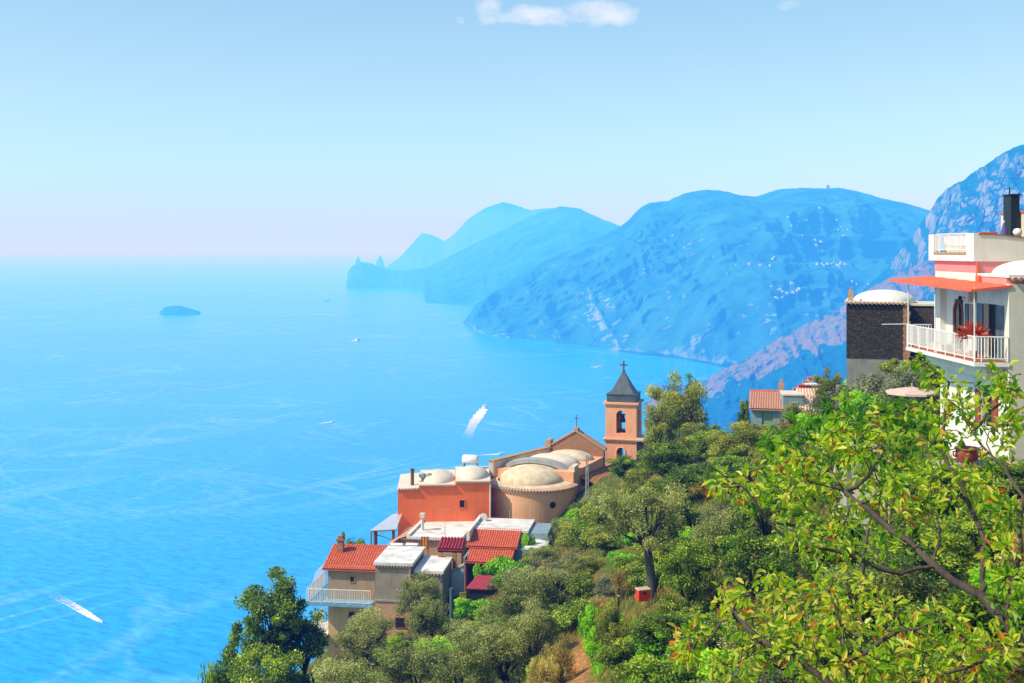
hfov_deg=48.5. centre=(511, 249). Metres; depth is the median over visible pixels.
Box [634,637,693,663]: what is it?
bright shrub
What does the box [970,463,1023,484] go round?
shrub
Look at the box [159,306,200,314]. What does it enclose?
islet
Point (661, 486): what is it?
shrub
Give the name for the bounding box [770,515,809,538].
shrub
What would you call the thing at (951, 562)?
broadleaf tree
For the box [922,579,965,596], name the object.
shrub
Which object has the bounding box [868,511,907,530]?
shrub
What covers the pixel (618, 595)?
fence post
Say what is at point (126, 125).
sky
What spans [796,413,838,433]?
bright shrub
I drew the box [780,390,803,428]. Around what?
blue grey house
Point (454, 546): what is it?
porch
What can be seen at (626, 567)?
shrub
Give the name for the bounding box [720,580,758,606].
dry bush
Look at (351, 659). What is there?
shrub
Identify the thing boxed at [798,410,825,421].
shrub
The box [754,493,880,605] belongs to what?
broadleaf tree
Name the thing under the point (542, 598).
shrub
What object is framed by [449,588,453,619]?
utility pole
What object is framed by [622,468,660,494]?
scrub oak
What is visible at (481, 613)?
shrub
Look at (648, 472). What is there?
shrub
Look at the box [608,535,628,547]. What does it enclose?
shrub
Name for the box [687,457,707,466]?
grey shrub
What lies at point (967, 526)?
broadleaf tree
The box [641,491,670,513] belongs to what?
shrub
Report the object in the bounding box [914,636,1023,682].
shrub
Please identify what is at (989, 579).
bright shrub
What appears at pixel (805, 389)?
ribbed roof house
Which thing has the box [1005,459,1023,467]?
shrub
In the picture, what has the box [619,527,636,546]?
bright shrub
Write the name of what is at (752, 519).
shrub
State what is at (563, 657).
dry bush
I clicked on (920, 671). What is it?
shrub
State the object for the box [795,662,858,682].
shrub
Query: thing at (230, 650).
broadleaf tree
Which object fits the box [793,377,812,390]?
stepped wall
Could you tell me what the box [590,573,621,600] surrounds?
grey shrub
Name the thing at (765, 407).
tan tile house
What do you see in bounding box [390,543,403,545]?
solar heater
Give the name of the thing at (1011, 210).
chimney
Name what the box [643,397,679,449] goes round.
scrub oak
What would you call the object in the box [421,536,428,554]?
hanging cloth
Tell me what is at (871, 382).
grey shrub
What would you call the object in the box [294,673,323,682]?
bright shrub
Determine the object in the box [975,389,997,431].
window
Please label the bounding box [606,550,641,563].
bright shrub
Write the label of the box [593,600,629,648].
scrub oak
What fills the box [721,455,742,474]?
bright shrub
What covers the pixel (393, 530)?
terrace canopy
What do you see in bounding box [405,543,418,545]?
solar heater
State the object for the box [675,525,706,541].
bright shrub
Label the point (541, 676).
dry bush
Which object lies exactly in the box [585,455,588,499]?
lamp post
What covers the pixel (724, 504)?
grey shrub
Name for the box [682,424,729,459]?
broadleaf tree
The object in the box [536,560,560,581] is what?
dry bush
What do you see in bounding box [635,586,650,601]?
red crate
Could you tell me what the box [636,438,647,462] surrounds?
retaining wall
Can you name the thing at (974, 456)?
red urn
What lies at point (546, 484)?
church
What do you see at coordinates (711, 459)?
shrub
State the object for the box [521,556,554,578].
grey shrub
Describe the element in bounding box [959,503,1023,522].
shrub
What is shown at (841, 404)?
bright shrub
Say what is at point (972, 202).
cliff
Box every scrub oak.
[560,554,605,573]
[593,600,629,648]
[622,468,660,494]
[642,370,710,443]
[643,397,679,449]
[673,422,715,447]
[702,420,767,456]
[752,440,808,483]
[811,367,843,406]
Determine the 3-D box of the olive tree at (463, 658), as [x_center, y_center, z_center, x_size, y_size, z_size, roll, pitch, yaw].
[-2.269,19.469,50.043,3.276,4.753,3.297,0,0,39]
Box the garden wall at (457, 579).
[450,563,464,610]
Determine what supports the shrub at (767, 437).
on the hillside
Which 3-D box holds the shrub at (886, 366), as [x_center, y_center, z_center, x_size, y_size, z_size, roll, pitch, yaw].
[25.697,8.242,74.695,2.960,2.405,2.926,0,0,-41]
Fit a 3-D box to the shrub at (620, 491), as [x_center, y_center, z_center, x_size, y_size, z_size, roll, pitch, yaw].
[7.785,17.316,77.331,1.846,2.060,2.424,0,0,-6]
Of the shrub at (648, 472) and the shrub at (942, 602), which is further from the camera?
the shrub at (648, 472)
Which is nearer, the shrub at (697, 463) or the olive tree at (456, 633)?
the olive tree at (456, 633)
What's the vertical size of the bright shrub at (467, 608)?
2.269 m
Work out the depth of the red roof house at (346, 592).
85.10 m
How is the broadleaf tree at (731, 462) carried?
on the hillside
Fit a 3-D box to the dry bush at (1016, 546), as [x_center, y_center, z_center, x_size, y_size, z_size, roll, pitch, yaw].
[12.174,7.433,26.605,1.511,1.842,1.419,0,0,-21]
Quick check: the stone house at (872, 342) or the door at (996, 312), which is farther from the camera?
the stone house at (872, 342)
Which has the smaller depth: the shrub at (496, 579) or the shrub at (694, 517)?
the shrub at (694, 517)
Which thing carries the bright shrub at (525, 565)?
on the hillside
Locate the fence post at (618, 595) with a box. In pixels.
[617,588,619,611]
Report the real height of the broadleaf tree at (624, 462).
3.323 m
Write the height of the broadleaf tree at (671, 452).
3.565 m
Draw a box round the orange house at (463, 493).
[397,465,490,534]
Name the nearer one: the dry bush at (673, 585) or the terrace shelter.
the dry bush at (673, 585)
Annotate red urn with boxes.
[952,446,979,462]
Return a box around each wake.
[62,600,99,620]
[468,409,486,428]
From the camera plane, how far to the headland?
9706.51 m
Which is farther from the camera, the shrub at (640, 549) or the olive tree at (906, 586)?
the shrub at (640, 549)
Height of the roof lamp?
0.420 m
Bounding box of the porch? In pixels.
[437,536,465,568]
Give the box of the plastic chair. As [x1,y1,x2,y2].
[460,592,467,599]
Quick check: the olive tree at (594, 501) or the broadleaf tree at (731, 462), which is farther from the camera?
the olive tree at (594, 501)
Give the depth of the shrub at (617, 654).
38.30 m
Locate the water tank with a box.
[459,454,478,468]
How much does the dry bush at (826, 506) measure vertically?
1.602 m
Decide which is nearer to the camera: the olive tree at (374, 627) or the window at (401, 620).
the olive tree at (374, 627)
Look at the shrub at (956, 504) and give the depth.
39.98 m
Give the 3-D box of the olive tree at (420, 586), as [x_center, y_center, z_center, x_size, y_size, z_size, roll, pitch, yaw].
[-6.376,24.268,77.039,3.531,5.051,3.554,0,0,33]
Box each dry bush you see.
[527,654,560,682]
[531,641,568,657]
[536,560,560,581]
[543,639,576,682]
[585,595,619,610]
[609,567,631,598]
[661,571,707,599]
[687,480,712,499]
[695,580,724,604]
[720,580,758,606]
[772,419,797,428]
[793,551,816,586]
[821,503,831,519]
[996,532,1023,565]
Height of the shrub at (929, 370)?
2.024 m
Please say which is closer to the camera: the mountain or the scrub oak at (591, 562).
the scrub oak at (591, 562)
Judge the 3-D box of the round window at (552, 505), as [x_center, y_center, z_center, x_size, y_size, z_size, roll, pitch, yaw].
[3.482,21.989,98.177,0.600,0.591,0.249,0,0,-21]
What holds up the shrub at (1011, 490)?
on the hillside
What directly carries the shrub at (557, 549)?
on the hillside
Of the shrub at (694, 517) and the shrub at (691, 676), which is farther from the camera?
the shrub at (694, 517)
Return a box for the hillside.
[288,364,1023,682]
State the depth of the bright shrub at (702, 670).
28.65 m
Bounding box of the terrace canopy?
[371,528,396,544]
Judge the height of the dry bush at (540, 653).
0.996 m
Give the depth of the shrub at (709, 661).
25.88 m
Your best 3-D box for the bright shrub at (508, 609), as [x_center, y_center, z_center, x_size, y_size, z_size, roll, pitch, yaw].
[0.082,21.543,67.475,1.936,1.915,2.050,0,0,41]
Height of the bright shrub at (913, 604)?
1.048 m
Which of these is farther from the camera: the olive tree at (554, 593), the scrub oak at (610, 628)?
the olive tree at (554, 593)
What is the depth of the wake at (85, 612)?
1258.36 m
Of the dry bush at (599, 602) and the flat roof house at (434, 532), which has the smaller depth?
the dry bush at (599, 602)
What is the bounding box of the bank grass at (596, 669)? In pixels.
[560,615,637,682]
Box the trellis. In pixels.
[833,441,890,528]
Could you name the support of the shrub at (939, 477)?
on the hillside
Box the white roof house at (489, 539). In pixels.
[463,515,552,590]
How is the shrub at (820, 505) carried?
on the hillside
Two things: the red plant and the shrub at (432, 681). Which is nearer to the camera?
the red plant
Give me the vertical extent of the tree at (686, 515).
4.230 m
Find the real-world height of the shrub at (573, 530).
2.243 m
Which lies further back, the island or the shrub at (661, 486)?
the island
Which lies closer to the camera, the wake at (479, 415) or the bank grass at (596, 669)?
the bank grass at (596, 669)
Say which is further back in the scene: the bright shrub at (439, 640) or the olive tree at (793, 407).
the olive tree at (793, 407)
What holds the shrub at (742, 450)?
on the hillside
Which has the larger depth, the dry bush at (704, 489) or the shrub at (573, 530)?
the shrub at (573, 530)
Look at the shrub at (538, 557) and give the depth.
76.75 m
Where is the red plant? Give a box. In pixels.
[954,318,990,358]
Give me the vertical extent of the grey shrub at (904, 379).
3.864 m
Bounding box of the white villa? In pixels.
[882,211,1023,461]
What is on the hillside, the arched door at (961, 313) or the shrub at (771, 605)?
the shrub at (771, 605)
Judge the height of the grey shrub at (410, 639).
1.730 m
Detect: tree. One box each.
[218,619,266,682]
[225,641,304,682]
[233,566,327,682]
[286,614,329,673]
[307,656,385,682]
[332,605,396,668]
[345,537,365,544]
[373,630,415,681]
[374,636,464,682]
[393,568,444,630]
[403,598,453,640]
[429,634,499,682]
[439,613,516,675]
[455,622,559,682]
[479,566,552,631]
[504,596,561,656]
[518,546,559,572]
[527,566,577,605]
[544,517,577,548]
[558,533,579,545]
[590,487,623,507]
[591,482,689,602]
[605,454,641,482]
[626,611,700,652]
[635,440,693,484]
[653,537,723,606]
[662,464,707,500]
[665,561,1023,682]
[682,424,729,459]
[683,504,749,571]
[684,372,699,408]
[695,455,756,497]
[701,351,1023,655]
[709,591,884,682]
[714,526,789,602]
[727,465,810,537]
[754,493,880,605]
[756,386,956,660]
[778,403,804,427]
[814,547,951,650]
[859,523,973,590]
[934,506,1023,569]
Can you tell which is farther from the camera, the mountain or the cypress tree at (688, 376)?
the mountain
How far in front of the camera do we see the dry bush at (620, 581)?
57.88 m
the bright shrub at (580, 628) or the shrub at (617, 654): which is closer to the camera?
the shrub at (617, 654)
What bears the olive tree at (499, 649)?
on the hillside
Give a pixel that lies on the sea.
(172, 487)
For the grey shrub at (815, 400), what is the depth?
70.00 m
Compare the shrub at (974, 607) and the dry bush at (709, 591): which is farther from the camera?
the dry bush at (709, 591)
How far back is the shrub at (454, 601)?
84.53 m
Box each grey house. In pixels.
[373,545,452,640]
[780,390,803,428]
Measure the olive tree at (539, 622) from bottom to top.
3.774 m
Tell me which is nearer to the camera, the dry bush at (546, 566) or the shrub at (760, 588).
the shrub at (760, 588)
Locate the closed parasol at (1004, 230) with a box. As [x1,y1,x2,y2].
[1001,220,1007,234]
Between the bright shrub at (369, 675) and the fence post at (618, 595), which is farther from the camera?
the bright shrub at (369, 675)
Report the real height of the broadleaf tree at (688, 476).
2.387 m
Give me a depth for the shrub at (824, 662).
21.40 m
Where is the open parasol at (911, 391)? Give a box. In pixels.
[886,383,938,417]
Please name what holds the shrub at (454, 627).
on the hillside
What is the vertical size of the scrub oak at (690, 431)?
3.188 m
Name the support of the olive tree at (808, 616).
on the hillside
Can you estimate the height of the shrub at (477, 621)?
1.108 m
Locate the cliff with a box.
[861,145,1023,292]
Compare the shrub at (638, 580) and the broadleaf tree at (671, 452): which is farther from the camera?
the broadleaf tree at (671, 452)
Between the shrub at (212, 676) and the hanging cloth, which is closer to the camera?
the shrub at (212, 676)
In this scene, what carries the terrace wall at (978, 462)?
on the hillside
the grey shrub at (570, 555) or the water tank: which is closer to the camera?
the grey shrub at (570, 555)
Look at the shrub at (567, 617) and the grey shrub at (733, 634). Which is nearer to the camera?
the grey shrub at (733, 634)
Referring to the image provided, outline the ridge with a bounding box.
[644,259,934,435]
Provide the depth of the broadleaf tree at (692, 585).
45.62 m
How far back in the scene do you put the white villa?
49.90 m
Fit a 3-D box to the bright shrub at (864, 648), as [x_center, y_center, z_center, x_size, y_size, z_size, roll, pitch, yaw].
[7.292,8.346,23.130,2.658,0.874,2.510,0,0,-11]
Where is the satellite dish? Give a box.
[479,513,486,520]
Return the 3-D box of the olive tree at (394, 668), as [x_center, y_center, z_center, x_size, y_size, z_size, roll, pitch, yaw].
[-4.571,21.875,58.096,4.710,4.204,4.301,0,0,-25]
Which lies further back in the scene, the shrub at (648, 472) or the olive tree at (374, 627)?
the shrub at (648, 472)
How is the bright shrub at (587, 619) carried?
on the hillside
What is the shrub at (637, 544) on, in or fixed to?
on the hillside
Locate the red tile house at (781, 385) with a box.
[749,379,783,402]
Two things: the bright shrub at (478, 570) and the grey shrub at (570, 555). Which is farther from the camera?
the bright shrub at (478, 570)
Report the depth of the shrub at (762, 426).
83.62 m
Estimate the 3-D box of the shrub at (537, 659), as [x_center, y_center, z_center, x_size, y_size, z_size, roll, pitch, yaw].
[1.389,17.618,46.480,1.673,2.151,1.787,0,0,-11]
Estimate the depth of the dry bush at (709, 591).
46.79 m
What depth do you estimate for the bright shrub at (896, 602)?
26.29 m
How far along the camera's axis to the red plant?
47.86 m
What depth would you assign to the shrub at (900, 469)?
51.00 m
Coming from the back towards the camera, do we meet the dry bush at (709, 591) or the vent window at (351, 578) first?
the vent window at (351, 578)
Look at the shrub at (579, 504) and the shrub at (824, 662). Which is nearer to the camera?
the shrub at (824, 662)
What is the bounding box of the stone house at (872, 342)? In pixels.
[845,287,933,386]
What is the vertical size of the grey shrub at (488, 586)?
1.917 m
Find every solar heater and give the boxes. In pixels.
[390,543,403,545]
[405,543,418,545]
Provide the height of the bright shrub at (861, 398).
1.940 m
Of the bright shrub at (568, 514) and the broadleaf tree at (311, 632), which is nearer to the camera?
the broadleaf tree at (311, 632)
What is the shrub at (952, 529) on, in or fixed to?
on the hillside
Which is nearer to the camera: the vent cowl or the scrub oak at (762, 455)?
the scrub oak at (762, 455)
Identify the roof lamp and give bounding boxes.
[1013,228,1021,235]
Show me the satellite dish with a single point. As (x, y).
(483, 516)
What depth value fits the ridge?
2449.05 m
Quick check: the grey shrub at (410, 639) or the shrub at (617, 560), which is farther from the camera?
the grey shrub at (410, 639)
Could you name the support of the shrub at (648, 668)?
on the hillside
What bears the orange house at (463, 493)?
on the hillside
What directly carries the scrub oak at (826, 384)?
on the hillside
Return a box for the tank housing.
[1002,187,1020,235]
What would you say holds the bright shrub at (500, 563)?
on the hillside
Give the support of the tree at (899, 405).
on the hillside
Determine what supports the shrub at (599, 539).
on the hillside
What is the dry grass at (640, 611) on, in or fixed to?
on the hillside
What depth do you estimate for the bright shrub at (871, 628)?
25.13 m
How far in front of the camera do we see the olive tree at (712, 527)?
51.55 m
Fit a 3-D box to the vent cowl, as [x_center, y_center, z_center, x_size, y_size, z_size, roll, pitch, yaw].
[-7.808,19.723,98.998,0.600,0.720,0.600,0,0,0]
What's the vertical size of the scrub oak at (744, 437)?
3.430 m
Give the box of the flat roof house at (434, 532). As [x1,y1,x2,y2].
[388,513,473,565]
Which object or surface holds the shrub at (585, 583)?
on the hillside
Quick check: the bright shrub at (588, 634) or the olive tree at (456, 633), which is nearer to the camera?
the bright shrub at (588, 634)
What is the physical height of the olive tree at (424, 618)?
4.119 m
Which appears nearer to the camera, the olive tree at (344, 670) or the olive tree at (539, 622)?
the olive tree at (539, 622)
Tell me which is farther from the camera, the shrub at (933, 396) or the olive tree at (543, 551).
the olive tree at (543, 551)
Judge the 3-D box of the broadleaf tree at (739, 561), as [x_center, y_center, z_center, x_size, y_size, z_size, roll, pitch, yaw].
[8.900,11.960,42.136,3.004,3.361,2.991,0,0,-27]
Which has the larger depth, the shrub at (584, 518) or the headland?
the headland
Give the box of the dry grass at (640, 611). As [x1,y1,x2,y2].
[299,363,1023,682]
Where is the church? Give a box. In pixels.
[488,361,643,522]
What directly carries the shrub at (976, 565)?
on the hillside
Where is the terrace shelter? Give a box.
[466,575,502,600]
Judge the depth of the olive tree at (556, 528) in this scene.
81.98 m
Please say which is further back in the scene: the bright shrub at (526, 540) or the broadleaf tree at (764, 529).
the bright shrub at (526, 540)
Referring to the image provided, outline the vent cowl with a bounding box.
[419,473,424,480]
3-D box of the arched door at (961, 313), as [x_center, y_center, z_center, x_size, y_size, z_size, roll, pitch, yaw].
[20.485,3.410,51.950,0.330,2.341,1.121,0,0,0]
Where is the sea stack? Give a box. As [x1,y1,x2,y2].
[376,256,385,268]
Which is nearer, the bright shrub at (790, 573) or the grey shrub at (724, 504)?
the bright shrub at (790, 573)
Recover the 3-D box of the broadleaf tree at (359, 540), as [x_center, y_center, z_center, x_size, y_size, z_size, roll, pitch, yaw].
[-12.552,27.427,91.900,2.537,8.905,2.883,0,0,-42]
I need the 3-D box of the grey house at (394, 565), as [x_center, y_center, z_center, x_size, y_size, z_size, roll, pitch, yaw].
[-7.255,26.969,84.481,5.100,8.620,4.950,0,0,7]
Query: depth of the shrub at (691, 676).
30.53 m
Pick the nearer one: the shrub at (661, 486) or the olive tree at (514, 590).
the olive tree at (514, 590)
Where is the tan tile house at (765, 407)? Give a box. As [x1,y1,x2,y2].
[749,391,782,430]
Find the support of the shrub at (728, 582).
on the hillside
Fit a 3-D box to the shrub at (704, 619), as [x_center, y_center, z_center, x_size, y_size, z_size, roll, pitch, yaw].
[6.461,13.162,38.862,2.608,1.709,2.284,0,0,2]
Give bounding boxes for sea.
[0,251,726,682]
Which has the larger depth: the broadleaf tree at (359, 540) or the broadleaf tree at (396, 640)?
the broadleaf tree at (359, 540)
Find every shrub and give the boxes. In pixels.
[197,659,223,682]
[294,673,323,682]
[335,655,370,668]
[343,670,383,682]
[401,635,420,650]
[413,635,456,653]
[426,675,464,682]
[429,660,464,682]
[441,619,471,635]
[445,590,467,608]
[453,597,493,620]
[465,616,507,630]
[473,563,500,576]
[474,606,500,622]
[482,555,518,575]
[485,569,518,589]
[491,572,524,593]
[494,598,525,615]
[515,562,531,572]
[521,532,535,548]
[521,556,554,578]
[522,553,556,566]
[525,656,564,682]
[535,579,564,600]
[538,603,575,629]
[540,544,562,551]
[549,550,598,572]
[552,598,594,632]
[554,530,571,546]
[556,509,578,525]
[559,521,609,548]
[565,570,595,599]
[568,500,588,508]
[572,503,607,524]
[577,606,595,636]
[581,604,623,628]
[582,625,601,654]
[586,640,605,668]
[587,525,620,551]
[588,506,614,525]
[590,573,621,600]
[590,637,643,680]
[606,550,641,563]
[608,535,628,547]
[611,554,643,575]
[616,490,626,499]
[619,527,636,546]
[619,561,663,577]
[623,631,664,656]
[623,645,702,682]
[624,564,665,587]
[628,466,651,476]
[631,544,668,563]
[632,526,678,545]
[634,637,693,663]
[638,481,669,491]
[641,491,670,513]
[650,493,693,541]
[652,537,687,558]
[655,590,699,614]
[665,605,738,637]
[666,660,713,682]
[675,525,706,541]
[681,462,706,473]
[684,508,704,526]
[685,618,729,657]
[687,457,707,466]
[693,647,772,682]
[697,500,740,520]
[698,664,791,682]
[706,456,721,473]
[706,650,793,682]
[715,581,743,603]
[716,623,775,652]
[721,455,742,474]
[724,444,758,461]
[725,532,776,553]
[736,573,787,593]
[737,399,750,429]
[739,509,778,534]
[746,423,778,432]
[746,474,790,492]
[757,588,826,625]
[762,432,806,444]
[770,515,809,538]
[785,553,802,577]
[786,636,867,679]
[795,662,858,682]
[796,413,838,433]
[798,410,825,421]
[800,391,842,417]
[814,500,828,514]
[830,570,922,626]
[831,372,894,415]
[835,630,900,673]
[839,398,860,413]
[849,390,890,414]
[864,419,899,449]
[864,616,902,638]
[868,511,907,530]
[871,364,931,414]
[876,358,927,375]
[886,471,910,497]
[887,461,929,474]
[895,593,983,642]
[895,596,932,632]
[903,480,921,490]
[904,634,991,682]
[914,465,973,492]
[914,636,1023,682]
[915,482,963,519]
[917,388,939,400]
[921,366,939,389]
[922,399,939,426]
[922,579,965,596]
[925,584,1023,648]
[930,454,953,464]
[936,521,971,546]
[953,455,1019,475]
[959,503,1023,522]
[959,559,1023,588]
[960,477,1023,506]
[961,567,1023,594]
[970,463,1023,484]
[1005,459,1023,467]
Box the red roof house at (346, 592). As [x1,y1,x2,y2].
[307,535,389,657]
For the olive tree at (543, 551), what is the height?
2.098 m
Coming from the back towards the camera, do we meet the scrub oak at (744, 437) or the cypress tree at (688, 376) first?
the cypress tree at (688, 376)
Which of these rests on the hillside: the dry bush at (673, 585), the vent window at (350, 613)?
the dry bush at (673, 585)
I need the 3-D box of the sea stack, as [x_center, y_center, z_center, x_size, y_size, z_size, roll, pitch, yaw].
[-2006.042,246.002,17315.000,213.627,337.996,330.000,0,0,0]
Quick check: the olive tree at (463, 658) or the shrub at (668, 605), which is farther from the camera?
the olive tree at (463, 658)
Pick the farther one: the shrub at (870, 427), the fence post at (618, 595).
the shrub at (870, 427)
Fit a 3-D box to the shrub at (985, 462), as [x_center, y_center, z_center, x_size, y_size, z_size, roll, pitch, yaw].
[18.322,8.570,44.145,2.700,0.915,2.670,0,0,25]
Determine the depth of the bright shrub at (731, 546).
50.06 m
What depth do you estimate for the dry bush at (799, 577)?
39.72 m
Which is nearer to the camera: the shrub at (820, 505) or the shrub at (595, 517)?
the shrub at (820, 505)
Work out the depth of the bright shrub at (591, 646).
44.06 m
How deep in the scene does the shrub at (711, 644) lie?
34.99 m
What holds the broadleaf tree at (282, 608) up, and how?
on the hillside
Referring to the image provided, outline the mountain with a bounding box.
[463,188,929,366]
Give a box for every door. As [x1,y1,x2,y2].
[762,411,772,424]
[953,299,963,350]
[976,303,1003,359]
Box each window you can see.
[348,611,354,617]
[349,576,354,582]
[395,617,406,627]
[459,499,464,507]
[549,502,555,507]
[965,303,968,327]
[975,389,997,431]
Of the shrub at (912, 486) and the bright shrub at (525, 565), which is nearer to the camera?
the shrub at (912, 486)
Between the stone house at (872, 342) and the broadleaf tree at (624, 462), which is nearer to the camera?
the stone house at (872, 342)
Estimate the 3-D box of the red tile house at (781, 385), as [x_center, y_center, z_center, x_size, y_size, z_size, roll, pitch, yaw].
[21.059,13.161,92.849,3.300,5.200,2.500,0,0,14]
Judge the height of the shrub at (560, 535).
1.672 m
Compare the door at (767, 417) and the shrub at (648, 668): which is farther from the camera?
the door at (767, 417)
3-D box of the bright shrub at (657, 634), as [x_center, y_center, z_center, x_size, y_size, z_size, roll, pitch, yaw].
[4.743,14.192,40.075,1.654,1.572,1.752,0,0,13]
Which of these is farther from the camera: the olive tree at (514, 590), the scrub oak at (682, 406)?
the scrub oak at (682, 406)
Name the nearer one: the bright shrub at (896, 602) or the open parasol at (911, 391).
the bright shrub at (896, 602)
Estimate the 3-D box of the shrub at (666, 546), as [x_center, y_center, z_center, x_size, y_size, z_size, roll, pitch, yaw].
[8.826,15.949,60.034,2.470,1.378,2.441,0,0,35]
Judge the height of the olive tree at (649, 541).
6.635 m
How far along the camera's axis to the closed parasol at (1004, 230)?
51.81 m
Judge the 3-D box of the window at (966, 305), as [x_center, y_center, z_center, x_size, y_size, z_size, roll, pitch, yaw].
[20.488,3.125,50.625,0.324,1.450,0.950,0,0,0]
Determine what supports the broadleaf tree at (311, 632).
on the hillside
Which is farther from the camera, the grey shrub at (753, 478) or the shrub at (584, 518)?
the shrub at (584, 518)
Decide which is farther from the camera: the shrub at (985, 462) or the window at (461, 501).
the window at (461, 501)
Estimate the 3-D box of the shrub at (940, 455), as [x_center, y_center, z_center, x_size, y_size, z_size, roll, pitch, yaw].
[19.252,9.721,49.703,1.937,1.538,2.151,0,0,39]
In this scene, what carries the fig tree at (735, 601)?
on the hillside
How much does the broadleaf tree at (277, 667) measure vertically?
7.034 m
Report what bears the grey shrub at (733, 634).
on the hillside
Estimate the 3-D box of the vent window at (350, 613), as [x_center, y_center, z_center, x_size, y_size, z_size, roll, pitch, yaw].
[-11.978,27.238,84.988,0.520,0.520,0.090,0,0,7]
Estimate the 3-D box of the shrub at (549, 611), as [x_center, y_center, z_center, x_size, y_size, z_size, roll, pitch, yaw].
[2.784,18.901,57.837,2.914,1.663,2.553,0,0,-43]
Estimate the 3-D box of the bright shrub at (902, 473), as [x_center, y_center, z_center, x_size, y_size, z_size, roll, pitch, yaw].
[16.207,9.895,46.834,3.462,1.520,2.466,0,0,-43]
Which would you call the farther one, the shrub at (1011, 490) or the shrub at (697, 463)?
the shrub at (697, 463)
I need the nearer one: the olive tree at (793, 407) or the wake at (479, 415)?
the olive tree at (793, 407)
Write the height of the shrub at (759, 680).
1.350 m
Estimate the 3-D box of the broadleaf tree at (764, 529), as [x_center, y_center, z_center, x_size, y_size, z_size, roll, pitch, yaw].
[11.743,11.859,51.832,3.737,4.133,3.237,0,0,23]
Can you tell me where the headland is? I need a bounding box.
[346,206,619,305]
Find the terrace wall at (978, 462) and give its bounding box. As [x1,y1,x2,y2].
[931,460,1016,468]
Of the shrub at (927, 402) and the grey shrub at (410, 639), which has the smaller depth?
the shrub at (927, 402)
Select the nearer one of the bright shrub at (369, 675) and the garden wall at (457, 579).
the bright shrub at (369, 675)
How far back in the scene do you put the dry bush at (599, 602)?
57.45 m
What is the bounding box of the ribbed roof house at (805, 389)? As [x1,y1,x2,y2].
[796,383,821,412]
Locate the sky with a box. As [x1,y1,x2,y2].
[0,0,1023,250]
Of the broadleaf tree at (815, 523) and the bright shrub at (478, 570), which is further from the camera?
the bright shrub at (478, 570)
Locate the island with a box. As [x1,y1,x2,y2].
[385,202,551,270]
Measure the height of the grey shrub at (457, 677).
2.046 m
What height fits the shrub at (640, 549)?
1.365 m
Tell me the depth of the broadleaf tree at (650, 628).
37.66 m
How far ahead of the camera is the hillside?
58.55 m
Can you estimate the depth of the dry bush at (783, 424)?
83.67 m
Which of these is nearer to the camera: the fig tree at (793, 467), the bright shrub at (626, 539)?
the fig tree at (793, 467)
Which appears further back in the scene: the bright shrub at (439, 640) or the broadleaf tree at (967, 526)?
the bright shrub at (439, 640)
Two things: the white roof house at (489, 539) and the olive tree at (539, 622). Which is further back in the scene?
the white roof house at (489, 539)

